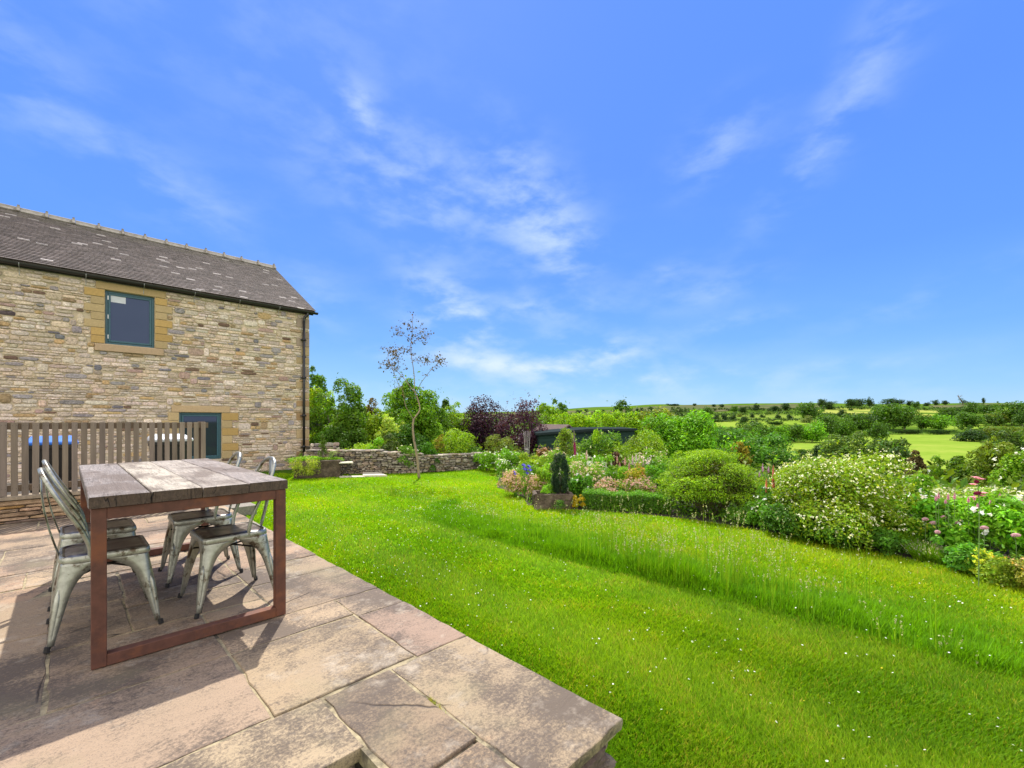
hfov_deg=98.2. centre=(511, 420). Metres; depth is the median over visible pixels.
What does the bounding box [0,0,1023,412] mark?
sky
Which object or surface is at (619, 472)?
leafy plant
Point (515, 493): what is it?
iris
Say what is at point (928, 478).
leafy plant
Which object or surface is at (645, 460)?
white flower clump
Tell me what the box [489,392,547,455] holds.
purple plum tree
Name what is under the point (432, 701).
joint weed
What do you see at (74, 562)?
metal chair
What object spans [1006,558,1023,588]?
sedum clump
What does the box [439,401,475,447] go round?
yellow green tree
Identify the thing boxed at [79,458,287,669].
dining table
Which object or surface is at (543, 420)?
mixed hedge
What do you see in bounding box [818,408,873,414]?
field
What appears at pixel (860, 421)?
oak tree
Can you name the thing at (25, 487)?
picket fence
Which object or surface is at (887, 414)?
oak tree
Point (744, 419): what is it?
hawthorn bush
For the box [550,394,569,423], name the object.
ash tree
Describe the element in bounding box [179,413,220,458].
window
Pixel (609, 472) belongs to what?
leafy plant
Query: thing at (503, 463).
white flower clump
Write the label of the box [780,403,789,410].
oak tree
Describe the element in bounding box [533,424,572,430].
gabled shed
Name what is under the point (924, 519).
bistort
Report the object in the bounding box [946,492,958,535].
bistort
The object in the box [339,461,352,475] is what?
table
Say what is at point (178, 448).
wheelie bin
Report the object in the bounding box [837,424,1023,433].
valley scrub
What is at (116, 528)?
metal chair
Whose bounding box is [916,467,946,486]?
slope shrub
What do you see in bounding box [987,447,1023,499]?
elder shrub
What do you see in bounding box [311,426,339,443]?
shade shrub
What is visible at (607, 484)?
masterwort
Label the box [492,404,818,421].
field
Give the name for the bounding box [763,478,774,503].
lupin
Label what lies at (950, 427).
field
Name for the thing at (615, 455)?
dark leaf plant
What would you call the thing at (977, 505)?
bistort
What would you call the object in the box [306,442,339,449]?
dry stone wall
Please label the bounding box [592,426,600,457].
lime shoot
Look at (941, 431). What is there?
hedgerow
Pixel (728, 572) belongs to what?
grass stalks
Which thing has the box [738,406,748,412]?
oak tree
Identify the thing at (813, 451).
hawthorn bush
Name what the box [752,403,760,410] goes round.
conifer tree
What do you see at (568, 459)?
leafy plant
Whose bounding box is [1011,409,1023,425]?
oak tree
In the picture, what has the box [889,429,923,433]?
hedgerow
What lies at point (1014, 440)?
slope tree
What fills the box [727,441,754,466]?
rust shrub
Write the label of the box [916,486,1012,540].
bistort foliage
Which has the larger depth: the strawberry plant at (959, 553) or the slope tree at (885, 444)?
the slope tree at (885, 444)
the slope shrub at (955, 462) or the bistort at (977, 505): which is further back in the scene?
the slope shrub at (955, 462)
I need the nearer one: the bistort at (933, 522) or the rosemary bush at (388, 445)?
the bistort at (933, 522)
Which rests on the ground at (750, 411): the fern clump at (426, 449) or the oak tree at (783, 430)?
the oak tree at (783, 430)
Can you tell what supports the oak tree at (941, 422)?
on the ground at (750, 411)
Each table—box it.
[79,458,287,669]
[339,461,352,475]
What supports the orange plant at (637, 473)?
on the flower bed
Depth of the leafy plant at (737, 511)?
5.95 m
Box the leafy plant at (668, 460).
[651,456,687,475]
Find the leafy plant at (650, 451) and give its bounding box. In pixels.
[638,444,666,475]
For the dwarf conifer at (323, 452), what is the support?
in the stone trough
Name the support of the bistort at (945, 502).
on the flower bed
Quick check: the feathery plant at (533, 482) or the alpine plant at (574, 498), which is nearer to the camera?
the alpine plant at (574, 498)
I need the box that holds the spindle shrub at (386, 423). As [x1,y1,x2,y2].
[374,412,407,450]
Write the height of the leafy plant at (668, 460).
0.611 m
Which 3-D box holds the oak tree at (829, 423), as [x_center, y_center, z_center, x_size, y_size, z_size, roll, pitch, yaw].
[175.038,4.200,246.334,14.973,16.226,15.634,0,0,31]
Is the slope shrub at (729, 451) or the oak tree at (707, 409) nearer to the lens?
the slope shrub at (729, 451)
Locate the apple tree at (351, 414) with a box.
[309,373,368,447]
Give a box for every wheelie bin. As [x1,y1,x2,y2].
[29,436,78,492]
[147,434,193,460]
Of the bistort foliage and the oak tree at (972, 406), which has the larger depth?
the oak tree at (972, 406)
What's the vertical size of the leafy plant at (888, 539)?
0.286 m
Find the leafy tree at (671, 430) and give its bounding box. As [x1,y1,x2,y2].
[637,409,745,464]
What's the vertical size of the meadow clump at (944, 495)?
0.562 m
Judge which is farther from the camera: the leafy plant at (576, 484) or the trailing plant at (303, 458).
the trailing plant at (303, 458)
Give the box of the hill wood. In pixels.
[634,406,712,420]
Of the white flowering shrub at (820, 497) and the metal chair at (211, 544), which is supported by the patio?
the metal chair at (211, 544)
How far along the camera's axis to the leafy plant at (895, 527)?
4.98 m
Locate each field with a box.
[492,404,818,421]
[712,413,801,419]
[715,420,825,427]
[780,434,980,468]
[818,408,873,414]
[909,419,985,429]
[915,410,937,415]
[929,403,1011,407]
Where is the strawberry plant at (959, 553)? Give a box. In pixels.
[930,535,986,574]
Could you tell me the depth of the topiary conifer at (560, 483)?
7.09 m
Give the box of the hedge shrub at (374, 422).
[359,405,385,446]
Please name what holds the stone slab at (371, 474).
on the lawn at (433, 540)
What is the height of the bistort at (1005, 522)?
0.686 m
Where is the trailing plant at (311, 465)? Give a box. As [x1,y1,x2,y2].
[289,457,320,476]
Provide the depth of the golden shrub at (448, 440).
12.97 m
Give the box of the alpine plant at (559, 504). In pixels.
[553,500,564,510]
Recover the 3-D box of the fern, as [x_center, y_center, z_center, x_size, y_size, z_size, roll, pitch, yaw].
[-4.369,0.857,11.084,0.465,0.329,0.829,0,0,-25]
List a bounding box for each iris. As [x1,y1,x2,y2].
[511,471,517,496]
[520,464,527,496]
[523,468,529,497]
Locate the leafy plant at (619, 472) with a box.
[611,461,637,489]
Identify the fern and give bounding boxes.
[329,448,345,459]
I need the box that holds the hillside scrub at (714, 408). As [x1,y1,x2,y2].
[568,406,815,416]
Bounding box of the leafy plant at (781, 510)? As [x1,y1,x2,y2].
[757,502,810,538]
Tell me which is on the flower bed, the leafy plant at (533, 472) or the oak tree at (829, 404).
the leafy plant at (533, 472)
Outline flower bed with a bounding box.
[490,468,1022,579]
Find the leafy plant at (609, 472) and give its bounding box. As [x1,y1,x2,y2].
[588,454,616,483]
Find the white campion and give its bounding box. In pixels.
[396,444,419,467]
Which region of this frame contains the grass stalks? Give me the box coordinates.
[452,491,977,665]
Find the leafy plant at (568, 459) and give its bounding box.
[557,453,590,481]
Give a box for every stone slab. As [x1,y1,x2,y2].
[339,475,364,477]
[363,472,386,476]
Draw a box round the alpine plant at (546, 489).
[540,484,555,493]
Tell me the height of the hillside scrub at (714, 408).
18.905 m
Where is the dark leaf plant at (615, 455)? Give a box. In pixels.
[609,450,626,475]
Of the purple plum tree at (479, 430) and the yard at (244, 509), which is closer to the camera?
the yard at (244, 509)
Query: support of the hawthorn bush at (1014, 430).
on the ground at (750, 411)
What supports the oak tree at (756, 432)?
on the ground at (750, 411)
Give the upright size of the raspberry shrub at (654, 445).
1.481 m
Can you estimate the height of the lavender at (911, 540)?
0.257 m
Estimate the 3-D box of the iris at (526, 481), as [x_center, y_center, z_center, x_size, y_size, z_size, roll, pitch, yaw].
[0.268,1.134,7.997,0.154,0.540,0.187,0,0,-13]
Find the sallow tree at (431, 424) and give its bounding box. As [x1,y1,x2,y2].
[378,371,443,450]
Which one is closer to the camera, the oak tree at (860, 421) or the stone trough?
the stone trough
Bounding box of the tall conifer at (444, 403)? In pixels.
[441,397,455,420]
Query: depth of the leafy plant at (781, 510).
5.28 m
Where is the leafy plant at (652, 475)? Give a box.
[643,458,657,485]
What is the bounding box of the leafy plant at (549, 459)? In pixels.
[540,447,570,479]
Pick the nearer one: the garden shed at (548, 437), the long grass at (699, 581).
the long grass at (699, 581)
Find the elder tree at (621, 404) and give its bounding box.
[606,395,638,426]
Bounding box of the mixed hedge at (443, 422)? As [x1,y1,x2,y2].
[414,397,454,447]
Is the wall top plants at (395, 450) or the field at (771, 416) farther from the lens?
the field at (771, 416)
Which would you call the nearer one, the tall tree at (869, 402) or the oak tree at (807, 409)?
the oak tree at (807, 409)
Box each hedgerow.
[765,421,784,424]
[792,449,811,452]
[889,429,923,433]
[920,429,958,433]
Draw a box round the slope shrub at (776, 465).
[754,460,787,473]
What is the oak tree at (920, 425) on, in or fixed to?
on the ground at (750, 411)
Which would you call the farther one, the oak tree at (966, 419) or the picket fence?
the oak tree at (966, 419)
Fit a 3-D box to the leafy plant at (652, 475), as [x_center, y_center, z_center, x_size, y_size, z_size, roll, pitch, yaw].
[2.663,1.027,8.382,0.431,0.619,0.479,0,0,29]
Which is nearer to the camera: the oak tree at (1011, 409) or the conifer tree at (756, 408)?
the oak tree at (1011, 409)
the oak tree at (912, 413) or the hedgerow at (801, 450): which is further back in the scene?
the oak tree at (912, 413)
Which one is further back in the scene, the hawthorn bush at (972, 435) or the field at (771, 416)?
the field at (771, 416)
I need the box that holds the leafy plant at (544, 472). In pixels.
[535,463,552,487]
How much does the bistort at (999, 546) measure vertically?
0.677 m
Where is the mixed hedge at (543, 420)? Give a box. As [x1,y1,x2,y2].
[513,410,546,452]
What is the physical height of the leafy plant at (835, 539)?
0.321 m
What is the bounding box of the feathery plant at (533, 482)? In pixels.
[523,474,546,496]
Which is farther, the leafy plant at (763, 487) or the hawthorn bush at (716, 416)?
the hawthorn bush at (716, 416)
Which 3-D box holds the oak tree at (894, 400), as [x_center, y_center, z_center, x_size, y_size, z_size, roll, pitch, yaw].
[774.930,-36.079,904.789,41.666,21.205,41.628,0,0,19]
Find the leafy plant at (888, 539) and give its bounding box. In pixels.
[848,519,909,556]
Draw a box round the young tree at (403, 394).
[378,312,446,477]
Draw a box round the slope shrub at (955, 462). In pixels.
[928,455,973,492]
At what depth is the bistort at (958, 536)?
4.69 m
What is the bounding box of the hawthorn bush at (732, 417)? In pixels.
[728,414,736,419]
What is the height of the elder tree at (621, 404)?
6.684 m
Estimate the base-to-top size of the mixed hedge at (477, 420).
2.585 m
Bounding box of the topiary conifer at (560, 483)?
[550,452,571,493]
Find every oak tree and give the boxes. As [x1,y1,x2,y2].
[698,405,715,418]
[731,406,738,412]
[736,421,763,433]
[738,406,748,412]
[751,428,768,439]
[755,424,777,439]
[769,423,792,442]
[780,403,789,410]
[784,424,805,441]
[795,401,826,418]
[795,419,829,442]
[811,413,843,435]
[817,399,827,407]
[820,400,837,408]
[833,415,857,436]
[836,408,846,416]
[841,413,875,432]
[844,398,857,406]
[853,398,867,405]
[859,414,881,434]
[864,422,891,439]
[867,403,910,429]
[878,398,904,404]
[895,405,922,429]
[911,401,920,409]
[913,414,933,429]
[918,414,955,429]
[932,400,939,404]
[933,407,964,418]
[953,412,987,428]
[959,402,983,412]
[974,404,999,414]
[984,410,1010,423]
[987,400,1023,424]
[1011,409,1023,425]
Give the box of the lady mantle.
[961,547,995,575]
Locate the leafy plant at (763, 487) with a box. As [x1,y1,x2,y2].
[753,483,794,527]
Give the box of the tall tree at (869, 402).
[864,396,874,406]
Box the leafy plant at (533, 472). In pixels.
[504,461,542,482]
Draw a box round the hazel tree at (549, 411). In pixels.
[528,395,561,427]
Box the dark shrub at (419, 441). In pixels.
[385,424,428,452]
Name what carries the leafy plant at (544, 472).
on the flower bed
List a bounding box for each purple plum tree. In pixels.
[452,394,510,451]
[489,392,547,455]
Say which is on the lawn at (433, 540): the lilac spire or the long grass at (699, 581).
the long grass at (699, 581)
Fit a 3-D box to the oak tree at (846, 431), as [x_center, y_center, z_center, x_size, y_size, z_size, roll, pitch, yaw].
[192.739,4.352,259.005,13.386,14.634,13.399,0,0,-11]
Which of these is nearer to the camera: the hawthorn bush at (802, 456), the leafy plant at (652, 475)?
the leafy plant at (652, 475)
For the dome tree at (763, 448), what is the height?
3.372 m
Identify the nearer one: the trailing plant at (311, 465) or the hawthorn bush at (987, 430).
the trailing plant at (311, 465)
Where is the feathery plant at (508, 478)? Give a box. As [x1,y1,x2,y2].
[497,469,523,494]
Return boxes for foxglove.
[573,431,575,456]
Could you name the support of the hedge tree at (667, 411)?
on the ground at (750, 411)
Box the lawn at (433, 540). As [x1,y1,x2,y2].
[249,469,1023,767]
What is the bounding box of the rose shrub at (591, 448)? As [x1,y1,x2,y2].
[574,427,622,470]
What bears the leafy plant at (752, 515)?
on the flower bed
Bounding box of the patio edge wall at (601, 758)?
[349,743,616,767]
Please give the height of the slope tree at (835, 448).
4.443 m
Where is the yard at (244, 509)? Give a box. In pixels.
[7,479,256,515]
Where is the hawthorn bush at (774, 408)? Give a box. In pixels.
[769,406,778,411]
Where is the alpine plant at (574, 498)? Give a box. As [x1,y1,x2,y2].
[572,494,585,506]
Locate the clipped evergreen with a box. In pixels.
[649,448,769,514]
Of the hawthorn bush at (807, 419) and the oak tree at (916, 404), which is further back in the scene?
the oak tree at (916, 404)
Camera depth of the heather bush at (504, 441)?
14.45 m
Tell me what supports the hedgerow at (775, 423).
on the ground at (750, 411)
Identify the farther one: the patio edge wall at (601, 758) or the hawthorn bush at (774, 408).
the hawthorn bush at (774, 408)
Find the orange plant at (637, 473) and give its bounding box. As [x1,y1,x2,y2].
[623,460,645,482]
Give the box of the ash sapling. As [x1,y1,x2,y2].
[309,365,327,431]
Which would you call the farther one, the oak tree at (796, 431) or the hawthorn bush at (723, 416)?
the hawthorn bush at (723, 416)
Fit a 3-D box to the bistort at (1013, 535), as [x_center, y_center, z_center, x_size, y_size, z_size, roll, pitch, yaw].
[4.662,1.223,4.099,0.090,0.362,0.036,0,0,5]
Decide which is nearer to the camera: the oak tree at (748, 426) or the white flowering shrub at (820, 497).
the white flowering shrub at (820, 497)
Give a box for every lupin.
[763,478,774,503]
[768,465,774,519]
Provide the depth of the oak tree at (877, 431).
207.08 m
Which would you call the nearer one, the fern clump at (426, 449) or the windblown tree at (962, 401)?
the fern clump at (426, 449)
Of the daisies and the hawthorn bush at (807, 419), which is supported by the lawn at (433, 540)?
the daisies
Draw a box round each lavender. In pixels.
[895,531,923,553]
[899,540,946,562]
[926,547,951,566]
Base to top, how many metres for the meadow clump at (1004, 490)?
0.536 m
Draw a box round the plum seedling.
[364,398,379,442]
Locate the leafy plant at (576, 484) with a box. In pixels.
[567,470,593,501]
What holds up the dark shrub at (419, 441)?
on the planting bed
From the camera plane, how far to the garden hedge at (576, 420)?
21.62 m
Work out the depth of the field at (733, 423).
349.48 m
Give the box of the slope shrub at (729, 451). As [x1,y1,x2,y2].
[689,448,743,463]
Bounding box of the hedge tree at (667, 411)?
[635,406,678,441]
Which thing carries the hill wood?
on the ground at (750, 411)
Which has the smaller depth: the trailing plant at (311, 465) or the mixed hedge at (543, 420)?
the trailing plant at (311, 465)
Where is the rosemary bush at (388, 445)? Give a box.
[380,433,399,450]
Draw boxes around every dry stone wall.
[303,449,483,473]
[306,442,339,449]
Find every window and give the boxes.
[105,291,153,347]
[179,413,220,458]
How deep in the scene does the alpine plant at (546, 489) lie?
7.16 m
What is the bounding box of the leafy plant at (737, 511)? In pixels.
[715,504,757,524]
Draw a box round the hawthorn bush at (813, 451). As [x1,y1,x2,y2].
[807,444,822,459]
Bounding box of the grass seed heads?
[456,487,978,662]
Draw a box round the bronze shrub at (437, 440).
[433,434,447,453]
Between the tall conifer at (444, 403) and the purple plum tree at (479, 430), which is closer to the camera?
the purple plum tree at (479, 430)
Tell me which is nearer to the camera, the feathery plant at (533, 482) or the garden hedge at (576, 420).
the feathery plant at (533, 482)
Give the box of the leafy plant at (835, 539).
[799,519,861,548]
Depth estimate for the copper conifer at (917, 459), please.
25.93 m
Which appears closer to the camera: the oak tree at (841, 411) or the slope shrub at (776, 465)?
the slope shrub at (776, 465)
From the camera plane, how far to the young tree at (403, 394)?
10.65 m
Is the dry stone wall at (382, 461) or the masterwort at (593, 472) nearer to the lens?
the masterwort at (593, 472)
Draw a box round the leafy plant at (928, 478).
[882,469,941,518]
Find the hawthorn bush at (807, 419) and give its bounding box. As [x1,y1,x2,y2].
[800,415,812,422]
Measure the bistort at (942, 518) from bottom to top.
0.672 m
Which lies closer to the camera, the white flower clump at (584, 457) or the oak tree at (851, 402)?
the white flower clump at (584, 457)
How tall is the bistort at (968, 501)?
0.631 m
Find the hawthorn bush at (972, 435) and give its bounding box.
[949,428,987,441]
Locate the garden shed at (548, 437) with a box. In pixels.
[533,427,636,468]
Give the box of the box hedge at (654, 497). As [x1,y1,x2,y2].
[582,488,671,514]
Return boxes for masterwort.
[567,461,605,487]
[592,476,626,498]
[622,475,658,499]
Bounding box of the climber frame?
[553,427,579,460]
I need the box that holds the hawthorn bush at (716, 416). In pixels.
[712,414,720,421]
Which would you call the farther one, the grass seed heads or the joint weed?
the grass seed heads
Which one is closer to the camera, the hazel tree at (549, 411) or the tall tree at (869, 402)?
the hazel tree at (549, 411)
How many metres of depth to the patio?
1.85 m
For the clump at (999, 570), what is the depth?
3.72 m
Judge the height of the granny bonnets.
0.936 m
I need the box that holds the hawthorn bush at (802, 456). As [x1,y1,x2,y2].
[797,451,809,459]
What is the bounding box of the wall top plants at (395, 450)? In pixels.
[288,446,495,469]
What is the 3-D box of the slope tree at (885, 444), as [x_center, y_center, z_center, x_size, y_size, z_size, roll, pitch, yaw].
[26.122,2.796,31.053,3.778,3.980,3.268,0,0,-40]
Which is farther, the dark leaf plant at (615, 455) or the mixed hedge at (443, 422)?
the mixed hedge at (443, 422)
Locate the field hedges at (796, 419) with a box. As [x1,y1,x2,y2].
[710,403,1017,421]
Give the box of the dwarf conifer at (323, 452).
[317,434,327,457]
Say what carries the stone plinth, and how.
on the ground at (750, 411)
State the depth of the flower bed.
6.26 m
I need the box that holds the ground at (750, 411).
[260,403,1023,499]
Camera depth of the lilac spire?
6.60 m
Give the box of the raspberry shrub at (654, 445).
[600,427,669,469]
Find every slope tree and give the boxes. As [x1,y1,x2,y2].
[817,429,891,468]
[858,432,910,472]
[880,443,915,480]
[959,440,1021,489]
[973,435,996,490]
[975,428,1023,475]
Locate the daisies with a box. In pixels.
[271,480,1021,765]
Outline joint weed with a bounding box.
[427,695,445,711]
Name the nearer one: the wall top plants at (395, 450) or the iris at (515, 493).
the iris at (515, 493)
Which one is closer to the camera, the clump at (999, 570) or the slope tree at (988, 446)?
the clump at (999, 570)
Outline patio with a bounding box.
[0,505,622,767]
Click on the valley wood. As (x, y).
(995, 420)
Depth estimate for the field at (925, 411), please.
632.04 m
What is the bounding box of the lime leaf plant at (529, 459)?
[519,452,545,473]
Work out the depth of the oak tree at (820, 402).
722.67 m
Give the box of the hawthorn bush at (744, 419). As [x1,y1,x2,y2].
[740,415,749,423]
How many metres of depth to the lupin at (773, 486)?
5.69 m
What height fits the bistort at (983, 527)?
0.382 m
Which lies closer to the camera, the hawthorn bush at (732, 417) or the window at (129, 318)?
the window at (129, 318)
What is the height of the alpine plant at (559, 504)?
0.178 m
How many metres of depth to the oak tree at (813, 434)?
206.06 m
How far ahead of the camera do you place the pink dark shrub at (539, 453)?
10.87 m
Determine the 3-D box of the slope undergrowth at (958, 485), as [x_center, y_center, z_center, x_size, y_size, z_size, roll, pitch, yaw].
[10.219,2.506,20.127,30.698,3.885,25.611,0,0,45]
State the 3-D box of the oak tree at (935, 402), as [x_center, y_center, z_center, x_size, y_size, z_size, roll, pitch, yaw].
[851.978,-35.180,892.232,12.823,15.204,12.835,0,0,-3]
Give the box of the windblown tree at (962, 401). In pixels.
[958,395,969,404]
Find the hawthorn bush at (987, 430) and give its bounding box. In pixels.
[966,426,1007,438]
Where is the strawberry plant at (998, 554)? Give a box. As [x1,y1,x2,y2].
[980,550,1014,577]
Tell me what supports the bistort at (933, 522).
on the flower bed
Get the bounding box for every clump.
[343,442,378,460]
[365,436,383,448]
[420,440,439,470]
[471,450,504,470]
[495,446,526,473]
[498,458,506,479]
[570,453,603,478]
[624,451,669,485]
[923,484,994,499]
[959,485,1023,500]
[972,555,1023,588]
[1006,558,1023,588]
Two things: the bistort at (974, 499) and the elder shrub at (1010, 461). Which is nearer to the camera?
the bistort at (974, 499)
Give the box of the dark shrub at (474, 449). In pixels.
[459,446,480,452]
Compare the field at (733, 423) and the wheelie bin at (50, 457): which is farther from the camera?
the field at (733, 423)
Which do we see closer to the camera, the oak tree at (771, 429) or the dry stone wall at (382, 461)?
the dry stone wall at (382, 461)
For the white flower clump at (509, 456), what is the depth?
11.52 m
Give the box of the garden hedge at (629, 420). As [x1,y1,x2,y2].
[582,407,643,439]
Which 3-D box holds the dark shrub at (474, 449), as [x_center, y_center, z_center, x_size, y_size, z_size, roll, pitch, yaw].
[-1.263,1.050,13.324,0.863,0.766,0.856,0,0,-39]
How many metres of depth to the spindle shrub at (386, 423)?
13.01 m
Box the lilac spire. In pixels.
[756,463,769,497]
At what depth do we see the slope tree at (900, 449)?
27.73 m
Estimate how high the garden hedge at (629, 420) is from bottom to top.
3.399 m
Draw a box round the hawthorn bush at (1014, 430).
[993,425,1022,438]
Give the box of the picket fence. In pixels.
[0,422,207,496]
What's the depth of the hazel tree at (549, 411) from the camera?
26.60 m
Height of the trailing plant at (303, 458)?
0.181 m
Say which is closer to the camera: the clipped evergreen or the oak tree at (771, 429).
the clipped evergreen
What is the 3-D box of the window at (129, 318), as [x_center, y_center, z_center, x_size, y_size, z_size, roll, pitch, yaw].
[-8.825,-2.310,10.246,0.098,1.192,0.857,0,0,45]
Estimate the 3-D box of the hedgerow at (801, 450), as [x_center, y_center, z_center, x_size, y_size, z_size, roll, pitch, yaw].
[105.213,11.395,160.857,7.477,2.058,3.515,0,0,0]
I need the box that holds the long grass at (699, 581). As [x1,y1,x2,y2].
[422,498,1023,684]
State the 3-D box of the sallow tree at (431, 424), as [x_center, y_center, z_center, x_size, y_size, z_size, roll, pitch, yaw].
[-3.316,-0.094,14.565,2.337,3.059,2.611,0,0,-19]
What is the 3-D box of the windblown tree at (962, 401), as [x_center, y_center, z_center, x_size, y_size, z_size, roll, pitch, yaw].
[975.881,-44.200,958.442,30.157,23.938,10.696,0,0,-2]
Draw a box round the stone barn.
[0,203,317,482]
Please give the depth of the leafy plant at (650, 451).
9.59 m
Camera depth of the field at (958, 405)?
858.56 m
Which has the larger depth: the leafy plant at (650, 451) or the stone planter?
the leafy plant at (650, 451)
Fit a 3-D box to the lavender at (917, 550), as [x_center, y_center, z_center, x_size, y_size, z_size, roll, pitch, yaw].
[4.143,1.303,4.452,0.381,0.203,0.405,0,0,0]
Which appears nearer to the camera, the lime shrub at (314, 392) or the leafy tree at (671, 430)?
the lime shrub at (314, 392)
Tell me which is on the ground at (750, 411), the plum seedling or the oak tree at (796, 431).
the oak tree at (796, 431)
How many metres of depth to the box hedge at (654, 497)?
6.83 m
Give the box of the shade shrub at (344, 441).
[326,424,369,448]
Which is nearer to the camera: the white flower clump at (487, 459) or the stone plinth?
the stone plinth
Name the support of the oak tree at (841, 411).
on the ground at (750, 411)
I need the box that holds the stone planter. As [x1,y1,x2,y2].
[532,490,573,509]
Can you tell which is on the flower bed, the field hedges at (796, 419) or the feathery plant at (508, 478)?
the feathery plant at (508, 478)
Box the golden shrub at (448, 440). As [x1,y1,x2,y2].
[432,428,477,453]
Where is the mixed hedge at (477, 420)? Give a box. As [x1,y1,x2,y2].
[455,410,498,450]
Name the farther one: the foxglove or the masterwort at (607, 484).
the foxglove
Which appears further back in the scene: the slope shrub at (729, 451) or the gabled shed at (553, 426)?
the gabled shed at (553, 426)
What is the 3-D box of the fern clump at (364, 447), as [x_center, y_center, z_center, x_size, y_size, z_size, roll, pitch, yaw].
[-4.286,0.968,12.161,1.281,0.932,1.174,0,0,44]
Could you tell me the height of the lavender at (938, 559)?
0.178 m
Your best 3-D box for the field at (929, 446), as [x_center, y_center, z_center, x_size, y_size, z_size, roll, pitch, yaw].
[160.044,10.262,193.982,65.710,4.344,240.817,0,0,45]
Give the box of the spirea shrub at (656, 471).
[644,462,669,495]
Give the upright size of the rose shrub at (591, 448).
1.538 m
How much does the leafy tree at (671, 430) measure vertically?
3.146 m
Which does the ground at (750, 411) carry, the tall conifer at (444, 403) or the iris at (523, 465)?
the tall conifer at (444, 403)
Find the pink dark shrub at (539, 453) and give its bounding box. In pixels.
[532,447,553,475]
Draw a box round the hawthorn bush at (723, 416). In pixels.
[720,413,730,420]
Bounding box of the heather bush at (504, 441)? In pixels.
[484,434,521,459]
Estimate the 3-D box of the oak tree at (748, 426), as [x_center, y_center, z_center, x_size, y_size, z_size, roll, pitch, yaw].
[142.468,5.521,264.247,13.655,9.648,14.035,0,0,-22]
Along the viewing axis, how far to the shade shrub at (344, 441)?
13.11 m
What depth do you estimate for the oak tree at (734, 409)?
541.25 m
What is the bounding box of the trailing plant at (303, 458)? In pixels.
[285,455,344,462]
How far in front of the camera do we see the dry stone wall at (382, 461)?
11.62 m
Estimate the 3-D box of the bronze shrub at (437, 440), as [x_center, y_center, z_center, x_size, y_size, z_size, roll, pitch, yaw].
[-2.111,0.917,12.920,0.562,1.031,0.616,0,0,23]
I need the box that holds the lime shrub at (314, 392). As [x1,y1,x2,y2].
[309,386,336,443]
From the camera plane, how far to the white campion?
11.66 m
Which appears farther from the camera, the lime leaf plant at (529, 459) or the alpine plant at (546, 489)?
the lime leaf plant at (529, 459)
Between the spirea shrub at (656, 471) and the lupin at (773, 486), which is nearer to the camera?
the lupin at (773, 486)
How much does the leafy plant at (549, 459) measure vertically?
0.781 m
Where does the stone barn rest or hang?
on the ground at (750, 411)
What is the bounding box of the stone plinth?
[0,489,90,524]
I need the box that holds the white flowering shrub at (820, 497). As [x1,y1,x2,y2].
[752,439,961,549]
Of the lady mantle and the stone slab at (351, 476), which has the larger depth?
the stone slab at (351, 476)
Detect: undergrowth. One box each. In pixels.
[458,440,1023,510]
[792,453,966,472]
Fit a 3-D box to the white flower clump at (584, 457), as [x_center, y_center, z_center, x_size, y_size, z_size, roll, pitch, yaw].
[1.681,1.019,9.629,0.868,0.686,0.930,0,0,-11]
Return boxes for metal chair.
[37,467,163,653]
[42,460,141,611]
[158,451,242,587]
[177,456,275,618]
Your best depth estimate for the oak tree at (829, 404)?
700.56 m
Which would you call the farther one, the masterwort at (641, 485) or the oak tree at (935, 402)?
the oak tree at (935, 402)
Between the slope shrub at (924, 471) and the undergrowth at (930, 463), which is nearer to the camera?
the slope shrub at (924, 471)
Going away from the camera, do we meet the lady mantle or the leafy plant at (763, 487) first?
the lady mantle
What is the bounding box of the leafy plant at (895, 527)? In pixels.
[874,507,906,532]
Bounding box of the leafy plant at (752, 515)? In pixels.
[744,496,776,525]
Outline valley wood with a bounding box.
[711,413,1022,440]
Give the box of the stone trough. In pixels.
[293,459,340,478]
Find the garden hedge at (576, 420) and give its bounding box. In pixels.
[547,411,595,426]
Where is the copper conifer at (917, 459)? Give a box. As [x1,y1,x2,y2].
[905,450,926,475]
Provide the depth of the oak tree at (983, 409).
536.29 m
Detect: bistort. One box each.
[895,492,976,548]
[922,490,1023,554]
[922,517,928,545]
[929,521,936,546]
[935,494,959,545]
[938,499,952,546]
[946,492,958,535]
[963,496,976,540]
[963,503,982,548]
[966,495,982,548]
[980,500,1000,549]
[980,526,988,547]
[983,493,1011,557]
[1010,533,1020,559]
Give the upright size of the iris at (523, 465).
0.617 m
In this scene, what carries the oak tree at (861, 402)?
on the ground at (750, 411)
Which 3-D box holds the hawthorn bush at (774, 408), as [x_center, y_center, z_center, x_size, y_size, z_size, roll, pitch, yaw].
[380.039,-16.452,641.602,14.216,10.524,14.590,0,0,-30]
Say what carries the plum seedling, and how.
on the planting bed
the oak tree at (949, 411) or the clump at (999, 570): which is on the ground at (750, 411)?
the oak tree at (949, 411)
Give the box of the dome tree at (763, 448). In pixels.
[709,422,805,468]
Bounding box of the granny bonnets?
[970,476,986,585]
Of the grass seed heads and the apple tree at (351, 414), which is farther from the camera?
the apple tree at (351, 414)

